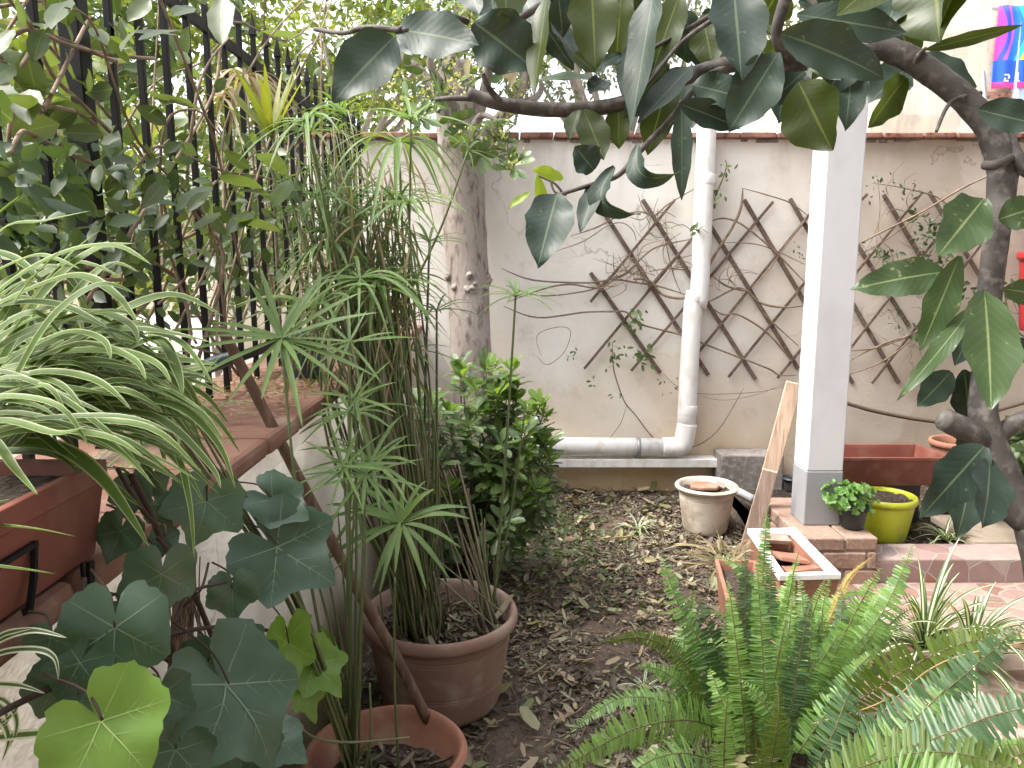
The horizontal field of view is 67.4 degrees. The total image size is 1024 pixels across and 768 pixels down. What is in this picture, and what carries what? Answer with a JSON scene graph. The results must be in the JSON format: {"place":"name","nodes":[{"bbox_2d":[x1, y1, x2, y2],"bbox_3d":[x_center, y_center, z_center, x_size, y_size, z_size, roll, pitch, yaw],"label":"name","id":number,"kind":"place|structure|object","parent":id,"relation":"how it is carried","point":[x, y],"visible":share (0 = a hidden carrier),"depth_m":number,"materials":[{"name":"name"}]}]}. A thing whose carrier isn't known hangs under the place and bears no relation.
{"place":"outdoors","nodes":[
{"label":"outdoors","id":0,"kind":"place"},
{"bbox_2d":[0,316,261,458],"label":"pale yard","id":1,"kind":"structure","parent":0,"point":[195,322],"depth_m":11.49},
{"bbox_2d":[0,85,39,232],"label":"shrub","id":2,"kind":"object","parent":1,"relation":"on","point":[8,89],"visible":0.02,"depth_m":1.80,"materials":[{"name":"green plant"}]},
{"bbox_2d":[3,124,70,338],"bbox_3d":[-1.975,-0.098,2.347,1.251,1.754,0.976,-7,12,-37],"label":"shrub","id":3,"kind":"object","parent":1,"relation":"on","point":[38,212],"visible":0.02,"depth_m":2.65,"materials":[{"name":"green plant"}]},
{"bbox_2d":[0,0,135,136],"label":"tree","id":4,"kind":"object","parent":1,"relation":"on","point":[16,44],"visible":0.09,"depth_m":3.27,"materials":[{"name":"green plant"}]},
{"bbox_2d":[0,0,199,311],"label":"tree","id":5,"kind":"object","parent":1,"relation":"on","point":[129,90],"visible":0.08,"depth_m":5.55,"materials":[{"name":"green plant"}]},
{"bbox_2d":[0,106,202,345],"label":"shrub","id":6,"kind":"object","parent":1,"relation":"on","point":[138,181],"visible":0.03,"depth_m":3.70,"materials":[{"name":"green plant"}]},
{"bbox_2d":[0,13,203,305],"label":"tree","id":7,"kind":"object","parent":1,"relation":"on","point":[133,121],"visible":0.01,"depth_m":7.96,"materials":[{"name":"green plant"}]},
{"bbox_2d":[128,117,307,376],"bbox_3d":[-1.923,-0.700,4.892,1.150,2.120,1.236,0,9,0],"label":"shrub","id":8,"kind":"object","parent":1,"relation":"on","point":[244,293],"visible":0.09,"depth_m":4.85,"materials":[{"name":"green plant"}]},
{"bbox_2d":[202,141,311,354],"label":"garden wall","id":9,"kind":"structure","parent":1,"relation":"on","point":[249,344],"depth_m":9.28,"materials":[{"name":"paint"}]},
{"bbox_2d":[156,30,383,333],"bbox_3d":[-2.189,-1.617,7.033,2.190,3.247,1.718,0,9,0],"label":"tree","id":10,"kind":"object","parent":1,"relation":"on","point":[207,172],"visible":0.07,"depth_m":6.88,"materials":[{"name":"green plant"}]},
{"bbox_2d":[119,0,473,165],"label":"tree","id":11,"kind":"object","parent":1,"relation":"on","point":[377,13],"visible":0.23,"depth_m":6.03,"materials":[{"name":"green plant"}]},
{"bbox_2d":[411,0,802,132],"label":"tree","id":12,"kind":"object","parent":1,"relation":"on","point":[577,87],"visible":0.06,"depth_m":7.11,"materials":[{"name":"green plant"}]},
{"bbox_2d":[303,132,1023,492],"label":"garden wall","id":13,"kind":"structure","parent":1,"relation":"on","point":[775,164],"depth_m":4.61,"materials":[{"name":"paint"}]},
{"bbox_2d":[509,125,716,457],"bbox_3d":[0.489,-0.774,4.506,1.379,2.513,0.136,0,9,0],"label":"drain pipe","id":14,"kind":"object","parent":13,"relation":"attached to","point":[681,443],"visible":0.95,"depth_m":4.54,"materials":[{"name":"white plastic"}]},
{"bbox_2d":[537,455,716,467],"bbox_3d":[0.661,0.475,4.720,1.282,0.052,0.106,0,9,0],"label":"white ledge","id":15,"kind":"object","parent":13,"relation":"attached to","point":[622,461],"visible":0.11,"depth_m":4.67,"materials":[{"name":"concrete"}]},
{"bbox_2d":[503,160,808,455],"bbox_3d":[0.834,-0.403,4.522,1.793,1.787,0.148,0,9,0],"label":"climbing vine","id":16,"kind":"object","parent":13,"relation":"attached to","point":[640,325],"visible":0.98,"depth_m":4.53,"materials":[{"name":"brown plant"}]},
{"bbox_2d":[583,198,808,379],"bbox_3d":[1.170,-0.557,4.586,1.478,1.085,0.022,0,9,0],"label":"trellis","id":17,"kind":"object","parent":13,"relation":"attached to","point":[709,305],"visible":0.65,"depth_m":4.58,"materials":[{"name":"brown wood"}]},
{"bbox_2d":[849,191,981,383],"bbox_3d":[2.378,-0.554,4.587,0.920,1.172,0.022,0,9,0],"label":"trellis","id":18,"kind":"object","parent":13,"relation":"attached to","point":[970,261],"visible":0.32,"depth_m":4.57,"materials":[{"name":"brown wood"}]},
{"bbox_2d":[847,401,1023,422],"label":"rope","id":19,"kind":"object","parent":13,"relation":"attached to","point":[864,408],"visible":0.48,"depth_m":4.65,"materials":[{"name":"brown fabric"}]},
{"bbox_2d":[849,162,1023,374],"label":"climbing vine","id":20,"kind":"object","parent":13,"relation":"attached to","point":[911,219],"visible":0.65,"depth_m":4.47,"materials":[{"name":"brown plant"}]},
{"bbox_2d":[1016,251,1023,330],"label":"wall pot","id":21,"kind":"object","parent":13,"relation":"attached to","point":[1020,256],"depth_m":4.49,"materials":[{"name":"red ceramic"}]},
{"bbox_2d":[757,0,1023,133],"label":"house","id":22,"kind":"structure","parent":1,"relation":"on","point":[923,108],"depth_m":9.16,"materials":[{"name":"paint"}]},
{"bbox_2d":[981,70,986,99],"bbox_3d":[5.314,-4.095,9.150,0.707,1.645,0.323,0,9,0],"label":"lamp pole","id":23,"kind":"object","parent":22,"relation":"attached to","point":[983,85],"visible":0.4,"depth_m":9.12,"materials":[{"name":"grey metal"}]},
{"bbox_2d":[987,7,1011,97],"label":"balcony","id":24,"kind":"structure","parent":22,"relation":"attached to","point":[998,94],"depth_m":9.14,"materials":[{"name":"tile"}]},
{"bbox_2d":[991,5,1023,88],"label":"beach towel","id":25,"kind":"object","parent":24,"relation":"hanging from","point":[1004,59],"visible":0.95,"depth_m":9.04,"materials":[{"name":"fabric"}]},
{"bbox_2d":[1011,0,1023,99],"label":"window","id":26,"kind":"structure","parent":22,"relation":"in","point":[1018,93],"depth_m":9.10,"materials":[{"name":"white paint"}]},
{"bbox_2d":[65,268,212,315],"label":"ground","id":27,"kind":"structure","parent":0,"point":[151,304],"depth_m":28.42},
{"bbox_2d":[0,325,422,767],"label":"wall","id":28,"kind":"structure","parent":27,"relation":"on","point":[258,442],"depth_m":1.77,"materials":[{"name":"paint"}]},
{"bbox_2d":[0,540,38,615],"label":"bracket","id":29,"kind":"object","parent":28,"relation":"attached to","point":[32,547],"visible":0.9,"depth_m":0.86,"materials":[{"name":"black metal"}]},
{"bbox_2d":[0,627,66,759],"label":"spider plant","id":30,"kind":"object","parent":28,"relation":"attached to","point":[8,736],"visible":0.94,"depth_m":0.78,"materials":[{"name":"green plant"}]},
{"bbox_2d":[0,459,106,619],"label":"window box","id":31,"kind":"object","parent":28,"relation":"on","point":[66,499],"visible":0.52,"depth_m":0.92,"materials":[{"name":"red plastic"}]},
{"bbox_2d":[0,195,239,573],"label":"spider plant","id":32,"kind":"object","parent":31,"relation":"in","point":[55,381],"visible":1,"depth_m":0.91,"materials":[{"name":"green plant"}]},
{"bbox_2d":[79,560,94,584],"bbox_3d":[-0.536,0.245,0.972,0.005,0.047,0.026,0,9,0],"label":"bracket","id":33,"kind":"object","parent":28,"relation":"attached to","point":[88,574],"visible":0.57,"depth_m":0.97,"materials":[{"name":"black metal"}]},
{"bbox_2d":[0,464,348,767],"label":"ivy","id":34,"kind":"object","parent":28,"relation":"attached to","point":[108,699],"visible":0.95,"depth_m":1.06,"materials":[{"name":"green plant"}]},
{"bbox_2d":[0,0,362,407],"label":"climbing shrub","id":35,"kind":"object","parent":28,"relation":"on","point":[30,128],"visible":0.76,"depth_m":1.54,"materials":[{"name":"green plant"}]},
{"bbox_2d":[0,0,365,458],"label":"iron fence","id":36,"kind":"object","parent":28,"relation":"on","point":[81,63],"visible":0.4,"depth_m":2.06,"materials":[{"name":"black metal"}]},
{"bbox_2d":[35,351,344,469],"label":"petal litter","id":37,"kind":"object","parent":28,"relation":"on","point":[247,394],"visible":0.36,"depth_m":2.25,"materials":[{"name":"brown plant"}]},
{"bbox_2d":[276,333,324,378],"bbox_3d":[-0.700,-0.094,2.568,0.171,0.140,0.169,0,9,0],"label":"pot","id":38,"kind":"object","parent":28,"relation":"on","point":[305,373],"visible":0.16,"depth_m":2.52,"materials":[{"name":"grey ceramic"}]},
{"bbox_2d":[339,0,567,495],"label":"tree","id":39,"kind":"object","parent":27,"relation":"on","point":[469,272],"visible":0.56,"depth_m":4.24,"materials":[{"name":"grey plant"}]},
{"bbox_2d":[874,544,1023,582],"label":"stone kerb","id":40,"kind":"structure","parent":27,"relation":"on","point":[987,563],"depth_m":3.46,"materials":[{"name":"stone"}]},
{"bbox_2d":[306,262,340,336],"bbox_3d":[-0.625,-0.273,2.522,0.153,0.257,0.061,0,9,0],"label":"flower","id":41,"kind":"object","parent":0,"point":[334,290],"visible":0.04,"depth_m":2.50,"materials":[{"name":"plant"}]},
{"bbox_2d":[0,0,757,262],"label":"sky","id":42,"kind":"structure","parent":0,"point":[525,123],"materials":[{"name":"white"}]},
{"bbox_2d":[336,487,843,767],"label":"soil ground","id":43,"kind":"structure","parent":0,"point":[503,740],"depth_m":2.91,"materials":[{"name":"brown soil"}]},
{"bbox_2d":[301,705,467,767],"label":"terracotta pot","id":44,"kind":"object","parent":43,"relation":"on","point":[438,740],"visible":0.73,"depth_m":2.00,"materials":[{"name":"ceramic"}]},
{"bbox_2d":[87,268,429,767],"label":"papyrus","id":45,"kind":"object","parent":44,"relation":"in","point":[351,696],"visible":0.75,"depth_m":1.70,"materials":[{"name":"green plant"}]},
{"bbox_2d":[216,324,429,724],"bbox_3d":[-0.442,0.384,1.895,0.483,1.076,0.031,-3,10,-18],"label":"wooden stake","id":46,"kind":"object","parent":44,"relation":"in","point":[333,545],"visible":0.77,"depth_m":1.89,"materials":[{"name":"brown wood"}]},
{"bbox_2d":[188,352,233,378],"bbox_3d":[-0.704,-0.043,1.800,0.121,0.072,0.034,0,9,-3],"label":"tube","id":47,"kind":"object","parent":46,"relation":"attached to","point":[222,358],"visible":0.41,"depth_m":1.79,"materials":[{"name":"grey metal"}]},
{"bbox_2d":[302,729,409,743],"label":"dry stalk","id":48,"kind":"object","parent":44,"relation":"on","point":[338,741],"visible":0.81,"depth_m":1.74,"materials":[{"name":"brown plant"}]},
{"bbox_2d":[363,578,517,726],"bbox_3d":[-0.234,0.877,2.532,0.507,0.338,0.501,0,9,0],"label":"terracotta pot","id":49,"kind":"object","parent":43,"relation":"on","point":[457,672],"visible":0.59,"depth_m":2.38,"materials":[{"name":"ceramic"}]},
{"bbox_2d":[175,56,563,643],"bbox_3d":[-0.453,-0.060,2.312,1.124,1.770,1.058,3,10,16],"label":"papyrus","id":50,"kind":"object","parent":49,"relation":"in","point":[407,555],"visible":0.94,"depth_m":2.25,"materials":[{"name":"green plant"}]},
{"bbox_2d":[402,347,566,579],"bbox_3d":[-0.155,0.367,3.317,0.774,1.085,0.819,0,9,0],"label":"shrub","id":51,"kind":"object","parent":43,"relation":"on","point":[482,467],"visible":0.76,"depth_m":3.15,"materials":[{"name":"green plant"}]},
{"bbox_2d":[498,492,648,638],"bbox_3d":[0.216,0.829,3.719,0.983,0.102,1.950,0,9,0],"label":"ground cover","id":52,"kind":"object","parent":43,"relation":"on","point":[539,570],"visible":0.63,"depth_m":3.69,"materials":[{"name":"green plant"}]},
{"bbox_2d":[337,481,895,767],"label":"leaf litter","id":53,"kind":"object","parent":43,"relation":"on","point":[533,602],"visible":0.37,"depth_m":3.13,"materials":[{"name":"brown plant"}]},
{"bbox_2d":[609,512,658,541],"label":"spider plant","id":54,"kind":"object","parent":43,"relation":"on","point":[642,526],"visible":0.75,"depth_m":4.10,"materials":[{"name":"green plant"}]},
{"bbox_2d":[617,669,669,694],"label":"spider plant","id":55,"kind":"object","parent":43,"relation":"on","point":[639,680],"visible":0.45,"depth_m":2.62,"materials":[{"name":"green plant"}]},
{"bbox_2d":[434,493,853,767],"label":"twig litter","id":56,"kind":"object","parent":43,"relation":"on","point":[543,671],"visible":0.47,"depth_m":3.20,"materials":[{"name":"brown wood"}]},
{"bbox_2d":[313,0,1023,577],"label":"bay tree","id":57,"kind":"object","parent":43,"relation":"on","point":[843,48],"visible":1,"depth_m":1.00,"materials":[{"name":"green plant"}]},
{"bbox_2d":[675,476,738,536],"bbox_3d":[1.037,0.658,4.113,0.334,0.255,0.330,0,9,0],"label":"beige pot","id":58,"kind":"object","parent":43,"relation":"on","point":[701,511],"visible":0.91,"depth_m":4.01,"materials":[{"name":"ceramic"}]},
{"bbox_2d":[690,482,718,490],"bbox_3d":[1.027,0.546,4.100,0.154,0.019,0.119,0,9,0],"label":"clay shard","id":59,"kind":"object","parent":58,"relation":"on","point":[706,486],"visible":1,"depth_m":4.07,"materials":[{"name":"orange ceramic"}]},
{"bbox_2d":[716,480,724,488],"bbox_3d":[1.117,0.543,4.121,0.049,0.040,0.056,3,10,20],"label":"clay shard","id":60,"kind":"object","parent":58,"relation":"in","point":[721,485],"visible":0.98,"depth_m":4.12,"materials":[{"name":"ceramic"}]},
{"bbox_2d":[663,523,761,582],"bbox_3d":[0.958,0.736,3.513,0.516,0.372,0.651,4,10,25],"label":"dead tuft","id":61,"kind":"object","parent":43,"relation":"on","point":[738,555],"visible":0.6,"depth_m":3.32,"materials":[{"name":"beige plant"}]},
{"bbox_2d":[734,488,754,503],"bbox_3d":[1.242,0.592,4.250,0.048,0.074,0.261,-5,10,-27],"label":"pipe offcut","id":62,"kind":"object","parent":43,"relation":"on","point":[745,495],"visible":0.32,"depth_m":4.17,"materials":[{"name":"white plastic"}]},
{"bbox_2d":[715,559,779,640],"bbox_3d":[0.915,0.866,3.066,0.204,0.190,0.398,1,9,4],"label":"planter trough","id":63,"kind":"object","parent":43,"relation":"on","point":[724,572],"visible":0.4,"depth_m":3.13,"materials":[{"name":"orange ceramic"}]},
{"bbox_2d":[738,468,777,555],"bbox_3d":[1.190,0.624,3.721,0.165,0.453,0.039,6,11,33],"label":"wooden board","id":64,"kind":"object","parent":43,"relation":"on","point":[763,492],"visible":0.68,"depth_m":3.70,"materials":[{"name":"brown wood"}]},
{"bbox_2d":[761,381,798,527],"bbox_3d":[1.280,0.406,3.791,0.240,0.859,0.020,3,10,16],"label":"wooden board","id":65,"kind":"object","parent":43,"relation":"on","point":[781,428],"visible":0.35,"depth_m":3.74,"materials":[{"name":"beige wood"}]},
{"bbox_2d":[557,503,1023,767],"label":"fern","id":66,"kind":"object","parent":43,"relation":"on","point":[771,684],"visible":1,"depth_m":1.96,"materials":[{"name":"green plant"}]},
{"bbox_2d":[747,528,840,621],"bbox_3d":[1.123,0.773,3.141,0.249,0.200,0.519,0,9,0],"label":"planter trough","id":67,"kind":"object","parent":43,"relation":"on","point":[812,554],"visible":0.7,"depth_m":3.02,"materials":[{"name":"white ceramic"}]},
{"bbox_2d":[760,533,791,544],"bbox_3d":[1.136,0.668,3.321,0.129,0.036,0.050,1,9,4],"label":"clay tile","id":68,"kind":"object","parent":67,"relation":"in","point":[779,538],"visible":0.7,"depth_m":3.30,"materials":[{"name":"ceramic"}]},
{"bbox_2d":[769,550,809,564],"bbox_3d":[1.131,0.710,3.152,0.119,0.077,0.231,1,9,6],"label":"clay tile","id":69,"kind":"object","parent":67,"relation":"on","point":[786,556],"visible":0.78,"depth_m":3.07,"materials":[{"name":"orange ceramic"}]},
{"bbox_2d":[781,564,820,572],"bbox_3d":[1.124,0.725,3.005,0.144,0.061,0.148,0,9,0],"label":"clay tile","id":70,"kind":"object","parent":67,"relation":"in","point":[804,568],"visible":0.78,"depth_m":2.97,"materials":[{"name":"orange ceramic"}]},
{"bbox_2d":[798,589,922,684],"bbox_3d":[1.354,0.970,2.895,0.682,0.318,0.684,-4,10,-22],"label":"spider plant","id":71,"kind":"object","parent":43,"relation":"on","point":[884,619],"visible":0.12,"depth_m":2.79,"materials":[{"name":"green plant"}]},
{"bbox_2d":[732,481,965,543],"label":"bed soil","id":72,"kind":"structure","parent":0,"point":[741,507],"depth_m":4.24,"materials":[{"name":"brown soil"}]},
{"bbox_2d":[712,448,783,489],"bbox_3d":[1.433,0.568,4.685,0.375,0.320,0.188,0,9,0],"label":"concrete block","id":73,"kind":"object","parent":72,"relation":"on","point":[741,468],"depth_m":4.59,"materials":[{"name":"grey concrete"}]},
{"bbox_2d":[763,498,877,583],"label":"brick plinth","id":74,"kind":"structure","parent":72,"relation":"on","point":[842,550],"depth_m":3.44,"materials":[{"name":"brown brick"}]},
{"bbox_2d":[782,475,792,492],"bbox_3d":[1.487,0.534,4.093,0.090,0.081,0.090,0,9,0],"label":"flowerpot","id":75,"kind":"object","parent":74,"relation":"on","point":[787,479],"visible":0.56,"depth_m":4.07,"materials":[{"name":"black plastic"}]},
{"bbox_2d":[839,504,869,530],"bbox_3d":[1.572,0.610,3.543,0.140,0.109,0.140,0,9,0],"label":"flowerpot","id":76,"kind":"object","parent":74,"relation":"on","point":[849,520],"visible":0.6,"depth_m":3.50,"materials":[{"name":"black plastic"}]},
{"bbox_2d":[821,479,880,515],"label":"herb","id":77,"kind":"object","parent":76,"relation":"in","point":[854,500],"visible":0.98,"depth_m":3.48,"materials":[{"name":"green plant"}]},
{"bbox_2d":[845,486,920,523],"bbox_3d":[1.850,0.612,4.080,0.540,0.228,0.180,0,9,0],"label":"support crate","id":78,"kind":"object","parent":72,"relation":"on","point":[915,490],"visible":0.04,"depth_m":3.98,"materials":[{"name":"black plastic"}]},
{"bbox_2d":[842,444,944,485],"bbox_3d":[1.883,0.424,4.030,0.669,0.155,0.304,0,9,0],"label":"window box","id":79,"kind":"object","parent":78,"relation":"on","point":[891,464],"visible":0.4,"depth_m":3.91,"materials":[{"name":"red plastic"}]},
{"bbox_2d":[863,486,918,543],"bbox_3d":[1.840,0.653,3.803,0.299,0.222,0.301,0,9,0],"label":"lime pot","id":80,"kind":"object","parent":72,"relation":"on","point":[889,520],"visible":0.68,"depth_m":3.71,"materials":[{"name":"plastic"}]},
{"bbox_2d":[884,486,964,543],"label":"bark chips","id":81,"kind":"object","parent":72,"relation":"on","point":[921,519],"visible":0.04,"depth_m":3.82,"materials":[{"name":"brown wood"}]},
{"bbox_2d":[928,434,955,514],"bbox_3d":[2.400,0.497,4.184,0.269,0.400,0.271,0,9,0],"label":"terracotta pot","id":82,"kind":"object","parent":72,"relation":"on","point":[944,444],"visible":0.22,"depth_m":4.15,"materials":[{"name":"ceramic"}]},
{"bbox_2d":[909,518,979,543],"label":"spider plant","id":83,"kind":"object","parent":72,"relation":"on","point":[945,535],"visible":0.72,"depth_m":3.75,"materials":[{"name":"green plant"}]},
{"bbox_2d":[930,515,1016,543],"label":"stone slab","id":84,"kind":"structure","parent":72,"relation":"on","point":[1001,532],"depth_m":3.75,"materials":[{"name":"beige stone"}]},
{"bbox_2d":[1005,415,1023,475],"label":"creeper","id":85,"kind":"object","parent":84,"relation":"on","point":[1016,444],"visible":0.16,"depth_m":3.62,"materials":[{"name":"green plant"}]},
{"bbox_2d":[832,583,1023,767],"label":"patio paving","id":86,"kind":"structure","parent":0,"point":[1012,666],"depth_m":3.11,"materials":[{"name":"beige stone"}]},
{"bbox_2d":[791,77,868,524],"bbox_3d":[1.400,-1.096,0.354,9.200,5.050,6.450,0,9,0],"label":"porch post","id":87,"kind":"object","parent":86,"relation":"on","point":[833,234],"visible":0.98,"depth_m":3.45,"materials":[{"name":"white paint"}]},
{"bbox_2d":[845,539,1023,693],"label":"spider plant","id":88,"kind":"object","parent":86,"relation":"on","point":[937,605],"visible":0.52,"depth_m":2.75,"materials":[{"name":"green plant"}]},
{"bbox_2d":[889,582,1023,729],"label":"spider plant","id":89,"kind":"object","parent":86,"relation":"on","point":[973,618],"visible":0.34,"depth_m":2.64,"materials":[{"name":"green plant"}]}
]}

